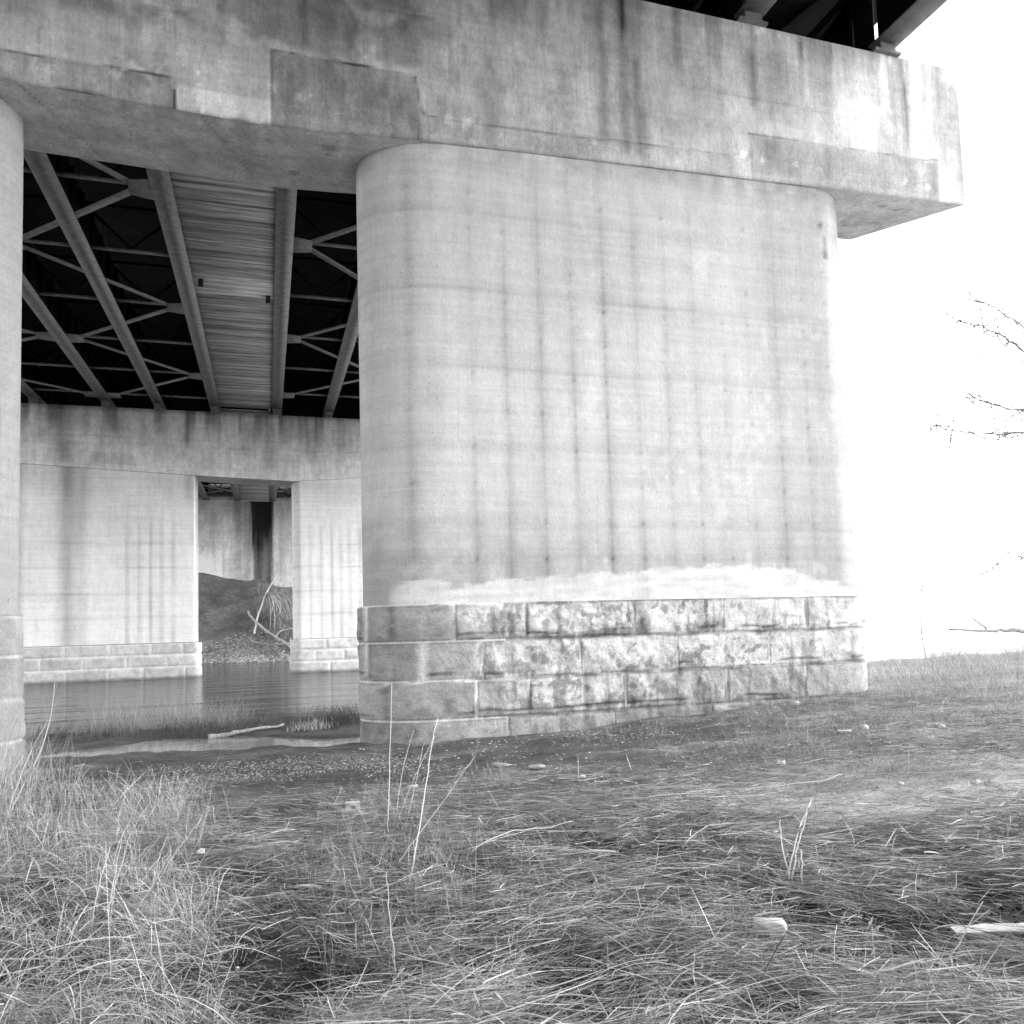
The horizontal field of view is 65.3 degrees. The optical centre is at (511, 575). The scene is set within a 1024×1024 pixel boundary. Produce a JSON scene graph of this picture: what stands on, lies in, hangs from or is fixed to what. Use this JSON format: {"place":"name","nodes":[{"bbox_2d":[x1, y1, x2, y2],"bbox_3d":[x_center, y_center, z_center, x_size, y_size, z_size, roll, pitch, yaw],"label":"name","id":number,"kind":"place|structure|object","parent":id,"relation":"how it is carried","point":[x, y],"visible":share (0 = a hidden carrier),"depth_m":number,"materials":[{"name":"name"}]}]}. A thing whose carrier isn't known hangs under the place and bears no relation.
{"place":"outdoors","nodes":[
{"label":"outdoors","id":0,"kind":"place"},
{"bbox_2d":[0,782,321,1023],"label":"arching dry grass","id":1,"kind":"structure","parent":0,"point":[138,871],"depth_m":4.69,"materials":[{"name":"plant"}]},
{"bbox_2d":[63,686,264,738],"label":"pale shore grass","id":2,"kind":"structure","parent":0,"point":[160,719],"depth_m":16.77,"materials":[{"name":"plant"}]},
{"bbox_2d":[0,572,1023,1023],"bbox_3d":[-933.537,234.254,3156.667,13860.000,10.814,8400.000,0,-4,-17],"label":"ground","id":3,"kind":"structure","parent":0,"point":[226,594],"depth_m":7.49,"materials":[{"name":"grey plant"}]},
{"bbox_2d":[0,638,64,824],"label":"dry stalk clump","id":4,"kind":"object","parent":3,"relation":"on","point":[30,752],"visible":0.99,"depth_m":7.84,"materials":[{"name":"plant"}]},
{"bbox_2d":[0,696,89,815],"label":"tall pale grass","id":5,"kind":"structure","parent":3,"relation":"on","point":[14,765],"depth_m":10.26,"materials":[{"name":"plant"}]},
{"bbox_2d":[0,750,135,846],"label":"pale bank grass","id":6,"kind":"structure","parent":3,"relation":"on","point":[25,802],"depth_m":8.54,"materials":[{"name":"plant"}]},
{"bbox_2d":[0,828,156,890],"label":"drooping grass","id":7,"kind":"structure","parent":3,"relation":"on","point":[70,855],"depth_m":5.76,"materials":[{"name":"plant"}]},
{"bbox_2d":[0,849,184,946],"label":"drooping grass","id":8,"kind":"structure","parent":3,"relation":"on","point":[83,890],"depth_m":4.85,"materials":[{"name":"plant"}]},
{"bbox_2d":[0,924,230,1023],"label":"drooping grass","id":9,"kind":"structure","parent":3,"relation":"on","point":[134,1003],"depth_m":3.21,"materials":[{"name":"plant"}]},
{"bbox_2d":[0,873,249,984],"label":"drooping grass","id":10,"kind":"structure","parent":3,"relation":"on","point":[106,924],"depth_m":4.08,"materials":[{"name":"plant"}]},
{"bbox_2d":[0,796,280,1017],"bbox_3d":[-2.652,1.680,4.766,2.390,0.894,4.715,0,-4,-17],"label":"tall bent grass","id":11,"kind":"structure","parent":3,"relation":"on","point":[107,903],"depth_m":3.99,"materials":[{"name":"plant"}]},
{"bbox_2d":[92,820,200,943],"bbox_3d":[-2.199,1.762,4.835,0.454,0.650,1.118,-1,-4,-13],"label":"dry stalk clump","id":12,"kind":"object","parent":3,"relation":"on","point":[117,878],"visible":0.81,"depth_m":4.44,"materials":[{"name":"plant"}]},
{"bbox_2d":[59,751,234,831],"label":"fine meadow grass","id":13,"kind":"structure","parent":3,"relation":"on","point":[150,792],"depth_m":8.30,"materials":[{"name":"plant"}]},
{"bbox_2d":[24,707,288,744],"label":"shore grass","id":14,"kind":"structure","parent":3,"relation":"on","point":[206,728],"depth_m":16.26,"materials":[{"name":"plant"}]},
{"bbox_2d":[40,736,359,756],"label":"puddle","id":15,"kind":"object","parent":3,"relation":"on","point":[235,743],"visible":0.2,"depth_m":14.57,"materials":[{"name":"liquid"}]},
{"bbox_2d":[196,848,204,852],"bbox_3d":[-2.423,2.141,6.217,0.065,0.044,0.044,0,-4,-17],"label":"litter scrap","id":16,"kind":"object","parent":3,"relation":"on","point":[200,850],"visible":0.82,"depth_m":6.21,"materials":[{"name":"white paper"}]},
{"bbox_2d":[40,904,413,1023],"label":"mud crumbs","id":17,"kind":"object","parent":3,"relation":"on","point":[276,987],"visible":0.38,"depth_m":3.99,"materials":[{"name":"black soil"}]},
{"bbox_2d":[198,484,291,586],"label":"bridge abutment","id":18,"kind":"object","parent":3,"relation":"on","point":[247,540],"visible":0.16,"depth_m":80.27,"materials":[{"name":"concrete"}]},
{"bbox_2d":[198,592,292,660],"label":"bank grass","id":19,"kind":"structure","parent":3,"relation":"on","point":[234,623],"depth_m":73.94,"materials":[{"name":"plant"}]},
{"bbox_2d":[208,723,283,738],"bbox_3d":[-5.282,3.127,16.042,1.615,0.172,0.238,2,-5,-43],"label":"driftwood","id":20,"kind":"object","parent":3,"relation":"on","point":[211,736],"visible":0.93,"depth_m":15.82,"materials":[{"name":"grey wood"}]},
{"bbox_2d":[247,610,292,647],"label":"fallen branch","id":21,"kind":"object","parent":3,"relation":"on","point":[266,630],"visible":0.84,"depth_m":71.62,"materials":[{"name":"grey wood"}]},
{"bbox_2d":[250,639,289,644],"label":"fallen branch","id":22,"kind":"object","parent":3,"relation":"on","point":[270,644],"visible":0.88,"depth_m":70.58,"materials":[{"name":"wood"}]},
{"bbox_2d":[202,627,338,662],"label":"shore stones","id":23,"kind":"object","parent":3,"relation":"on","point":[269,658],"visible":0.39,"depth_m":69.61,"materials":[{"name":"grey stone"}]},
{"bbox_2d":[237,581,320,655],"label":"bank brush","id":24,"kind":"object","parent":23,"relation":"on","point":[278,621],"visible":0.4,"depth_m":73.60,"materials":[{"name":"plant"}]},
{"bbox_2d":[253,575,292,634],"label":"fallen branch","id":25,"kind":"object","parent":3,"relation":"on","point":[272,598],"visible":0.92,"depth_m":74.50,"materials":[{"name":"grey wood"}]},
{"bbox_2d":[127,750,459,786],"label":"gravel","id":26,"kind":"structure","parent":3,"relation":"on","point":[315,767],"depth_m":11.45,"materials":[{"name":"grey gravel"}]},
{"bbox_2d":[286,717,338,731],"bbox_3d":[-4.050,2.994,16.337,1.117,0.299,0.860,0,-4,-17],"label":"cut reed stubble","id":27,"kind":"object","parent":3,"relation":"on","point":[308,724],"visible":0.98,"depth_m":16.28,"materials":[{"name":"grey plant"}]},
{"bbox_2d":[280,700,359,728],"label":"shore sedge","id":28,"kind":"object","parent":3,"relation":"on","point":[332,718],"visible":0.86,"depth_m":17.03,"materials":[{"name":"plant"}]},
{"bbox_2d":[345,801,359,812],"bbox_3d":[-1.591,2.311,7.989,0.136,0.100,0.090,0,-4,-17],"label":"brick","id":29,"kind":"object","parent":3,"relation":"on","point":[351,805],"visible":0.57,"depth_m":7.95,"materials":[{"name":"grey brick"}]},
{"bbox_2d":[384,686,391,831],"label":"dry stalk clump","id":30,"kind":"object","parent":3,"relation":"on","point":[389,768],"visible":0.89,"depth_m":6.80,"materials":[{"name":"plant"}]},
{"bbox_2d":[378,872,413,1013],"bbox_3d":[-0.509,1.630,3.504,0.138,0.527,0.458,-2,-4,-2],"label":"dry stalk clump","id":31,"kind":"object","parent":3,"relation":"on","point":[393,942],"visible":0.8,"depth_m":3.71,"materials":[{"name":"plant"}]},
{"bbox_2d":[409,719,437,880],"bbox_3d":[-0.593,1.517,5.317,0.230,1.116,0.046,-1,-4,-9],"label":"dry stalk clump","id":32,"kind":"object","parent":3,"relation":"on","point":[422,807],"visible":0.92,"depth_m":5.30,"materials":[{"name":"plant"}]},
{"bbox_2d":[280,765,569,998],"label":"wispy weeds","id":33,"kind":"object","parent":3,"relation":"on","point":[383,854],"visible":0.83,"depth_m":5.25,"materials":[{"name":"plant"}]},
{"bbox_2d":[328,756,545,810],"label":"weeds","id":34,"kind":"object","parent":3,"relation":"on","point":[484,781],"visible":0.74,"depth_m":9.00,"materials":[{"name":"plant"}]},
{"bbox_2d":[395,725,481,871],"bbox_3d":[-0.763,1.692,6.653,0.712,1.073,1.823,0,-4,-17],"label":"dry stalk clump","id":35,"kind":"object","parent":3,"relation":"on","point":[414,788],"visible":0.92,"depth_m":7.34,"materials":[{"name":"plant"}]},
{"bbox_2d":[361,952,573,1023],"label":"drooping grass","id":36,"kind":"structure","parent":3,"relation":"on","point":[455,1010],"depth_m":3.17,"materials":[{"name":"plant"}]},
{"bbox_2d":[0,0,964,768],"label":"bridge pier","id":37,"kind":"structure","parent":3,"relation":"on","point":[604,450],"depth_m":14.81,"materials":[{"name":"concrete"}]},
{"bbox_2d":[21,0,876,413],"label":"bridge span","id":38,"kind":"object","parent":37,"relation":"on","point":[233,294],"visible":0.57,"depth_m":30.24,"materials":[{"name":"paint"}]},
{"bbox_2d":[734,0,946,48],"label":"bridge span","id":39,"kind":"object","parent":37,"relation":"on","point":[899,22],"visible":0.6,"depth_m":17.01,"materials":[{"name":"paint"}]},
{"bbox_2d":[492,762,512,767],"bbox_3d":[-0.130,2.471,10.424,0.338,0.054,0.174,-5,-5,41],"label":"stone","id":40,"kind":"object","parent":3,"relation":"on","point":[497,764],"visible":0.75,"depth_m":10.39,"materials":[{"name":"grey stone"}]},
{"bbox_2d":[0,797,1023,1023],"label":"soil crumbs","id":41,"kind":"object","parent":3,"relation":"on","point":[582,979],"visible":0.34,"depth_m":4.30,"materials":[{"name":"black soil"}]},
{"bbox_2d":[471,821,572,852],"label":"fallen stalk","id":42,"kind":"object","parent":3,"relation":"on","point":[514,830],"visible":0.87,"depth_m":6.20,"materials":[{"name":"plant"}]},
{"bbox_2d":[528,765,544,768],"bbox_3d":[0.312,2.420,10.133,0.220,0.054,0.132,-1,-4,-4],"label":"stone","id":43,"kind":"object","parent":3,"relation":"on","point":[536,766],"visible":0.97,"depth_m":10.09,"materials":[{"name":"grey stone"}]},
{"bbox_2d":[420,986,746,1020],"bbox_3d":[0.288,1.746,3.299,1.387,0.094,0.038,-1,-4,-4],"label":"fallen stalk","id":44,"kind":"object","parent":3,"relation":"on","point":[590,996],"visible":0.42,"depth_m":3.31,"materials":[{"name":"plant"}]},
{"bbox_2d":[557,849,615,854],"bbox_3d":[0.538,2.006,5.812,0.434,0.036,0.084,-3,-4,17],"label":"board","id":45,"kind":"object","parent":3,"relation":"on","point":[588,852],"visible":0.75,"depth_m":5.79,"materials":[{"name":"grey wood"}]},
{"bbox_2d":[296,802,1017,1023],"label":"broken stubble","id":46,"kind":"object","parent":3,"relation":"on","point":[612,908],"visible":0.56,"depth_m":4.24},
{"bbox_2d":[419,688,906,745],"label":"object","id":47,"kind":"structure","parent":3,"relation":"on","point":[666,719],"depth_m":14.42,"materials":[{"name":"plant"}]},
{"bbox_2d":[353,696,1021,965],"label":"wood chips","id":48,"kind":"object","parent":3,"relation":"on","point":[670,761],"visible":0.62,"depth_m":10.17,"materials":[{"name":"grey wood"}]},
{"bbox_2d":[683,823,733,847],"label":"fallen stalk","id":49,"kind":"object","parent":3,"relation":"on","point":[702,829],"visible":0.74,"depth_m":5.89,"materials":[{"name":"plant"}]},
{"bbox_2d":[593,935,857,1023],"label":"drooping grass","id":50,"kind":"structure","parent":3,"relation":"on","point":[703,975],"depth_m":3.14,"materials":[{"name":"plant"}]},
{"bbox_2d":[610,773,841,800],"bbox_3d":[2.112,1.984,7.471,2.409,0.128,0.382,-1,-4,-14],"label":"fallen stalk","id":51,"kind":"object","parent":3,"relation":"on","point":[718,789],"visible":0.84,"depth_m":7.32,"materials":[{"name":"plant"}]},
{"bbox_2d":[752,917,786,937],"bbox_3d":[1.279,1.746,3.967,0.171,0.093,0.110,-2,-4,11],"label":"concrete lump","id":52,"kind":"object","parent":3,"relation":"on","point":[779,921],"visible":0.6,"depth_m":3.93,"materials":[{"name":"white concrete"}]},
{"bbox_2d":[688,945,871,968],"bbox_3d":[1.226,1.749,3.668,0.933,0.046,0.021,-1,-4,-9],"label":"fallen stalk","id":53,"kind":"object","parent":3,"relation":"on","point":[791,958],"visible":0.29,"depth_m":3.69,"materials":[{"name":"plant"}]},
{"bbox_2d":[550,686,1023,801],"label":"thin mud grass","id":54,"kind":"structure","parent":3,"relation":"on","point":[836,722],"depth_m":10.58,"materials":[{"name":"plant"}]},
{"bbox_2d":[776,796,816,882],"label":"dry stalk clump","id":55,"kind":"object","parent":3,"relation":"on","point":[806,813],"visible":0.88,"depth_m":4.85,"materials":[{"name":"plant"}]},
{"bbox_2d":[713,912,900,933],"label":"fallen stalk","id":56,"kind":"object","parent":3,"relation":"on","point":[825,917],"visible":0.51,"depth_m":4.16,"materials":[{"name":"plant"}]},
{"bbox_2d":[833,847,900,861],"bbox_3d":[2.352,1.852,5.303,0.413,0.084,0.039,-3,-4,18],"label":"stick","id":57,"kind":"object","parent":3,"relation":"on","point":[851,856],"visible":0.37,"depth_m":5.31,"materials":[{"name":"grey wood"}]},
{"bbox_2d":[773,628,1023,715],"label":"bank weeds","id":58,"kind":"object","parent":3,"relation":"on","point":[957,658],"visible":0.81,"depth_m":18.25,"materials":[{"name":"plant"}]},
{"bbox_2d":[823,901,982,999],"bbox_3d":[1.533,1.509,3.101,0.606,0.450,0.246,-3,-4,18],"label":"dry stalk clump","id":59,"kind":"object","parent":3,"relation":"on","point":[945,961],"visible":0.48,"depth_m":3.12,"materials":[{"name":"plant"}]},
{"bbox_2d":[808,926,1023,1022],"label":"drooping grass","id":60,"kind":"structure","parent":3,"relation":"on","point":[910,971],"depth_m":3.06,"materials":[{"name":"plant"}]},
{"bbox_2d":[877,515,963,657],"bbox_3d":[13.418,0.559,26.260,2.504,5.309,2.424,0,-4,-17],"label":"bare sapling","id":61,"kind":"object","parent":3,"relation":"on","point":[924,559],"visible":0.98,"depth_m":26.39,"materials":[{"name":"grey plant"}]},
{"bbox_2d":[840,770,1023,777],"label":"fallen stalk","id":62,"kind":"object","parent":3,"relation":"on","point":[929,772],"visible":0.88,"depth_m":7.65,"materials":[{"name":"plant"}]},
{"bbox_2d":[893,843,1023,854],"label":"stick","id":63,"kind":"object","parent":3,"relation":"on","point":[911,853],"visible":0.39,"depth_m":5.27,"materials":[{"name":"grey wood"}]},
{"bbox_2d":[917,277,1023,585],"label":"bare tree","id":64,"kind":"object","parent":3,"relation":"on","point":[1003,433],"visible":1,"depth_m":23.92,"materials":[{"name":"grey plant"}]},
{"bbox_2d":[950,923,1023,936],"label":"board","id":65,"kind":"object","parent":3,"relation":"on","point":[983,926],"visible":0.68,"depth_m":3.86,"materials":[{"name":"white wood"}]},
{"bbox_2d":[23,614,1023,736],"bbox_3d":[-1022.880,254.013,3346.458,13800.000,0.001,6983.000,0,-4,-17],"label":"river","id":66,"kind":"structure","parent":0,"point":[278,687],"depth_m":34.56,"materials":[{"name":"liquid"}]},
{"bbox_2d":[18,396,362,684],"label":"bridge pier","id":67,"kind":"structure","parent":66,"relation":"in","point":[108,523],"depth_m":43.47,"materials":[{"name":"concrete"}]},
{"bbox_2d":[21,366,359,501],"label":"bridge span","id":68,"kind":"object","parent":67,"relation":"on","point":[313,406],"visible":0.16,"depth_m":49.36,"materials":[{"name":"paint"}]},
{"bbox_2d":[269,0,1023,618],"label":"sky","id":69,"kind":"structure","parent":0,"point":[901,355],"materials":[{"name":"white"}]},
{"bbox_2d":[941,613,1023,648],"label":"fallen branch","id":70,"kind":"object","parent":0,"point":[1015,629],"visible":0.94,"depth_m":23.11,"materials":[{"name":"wood"}]}
]}

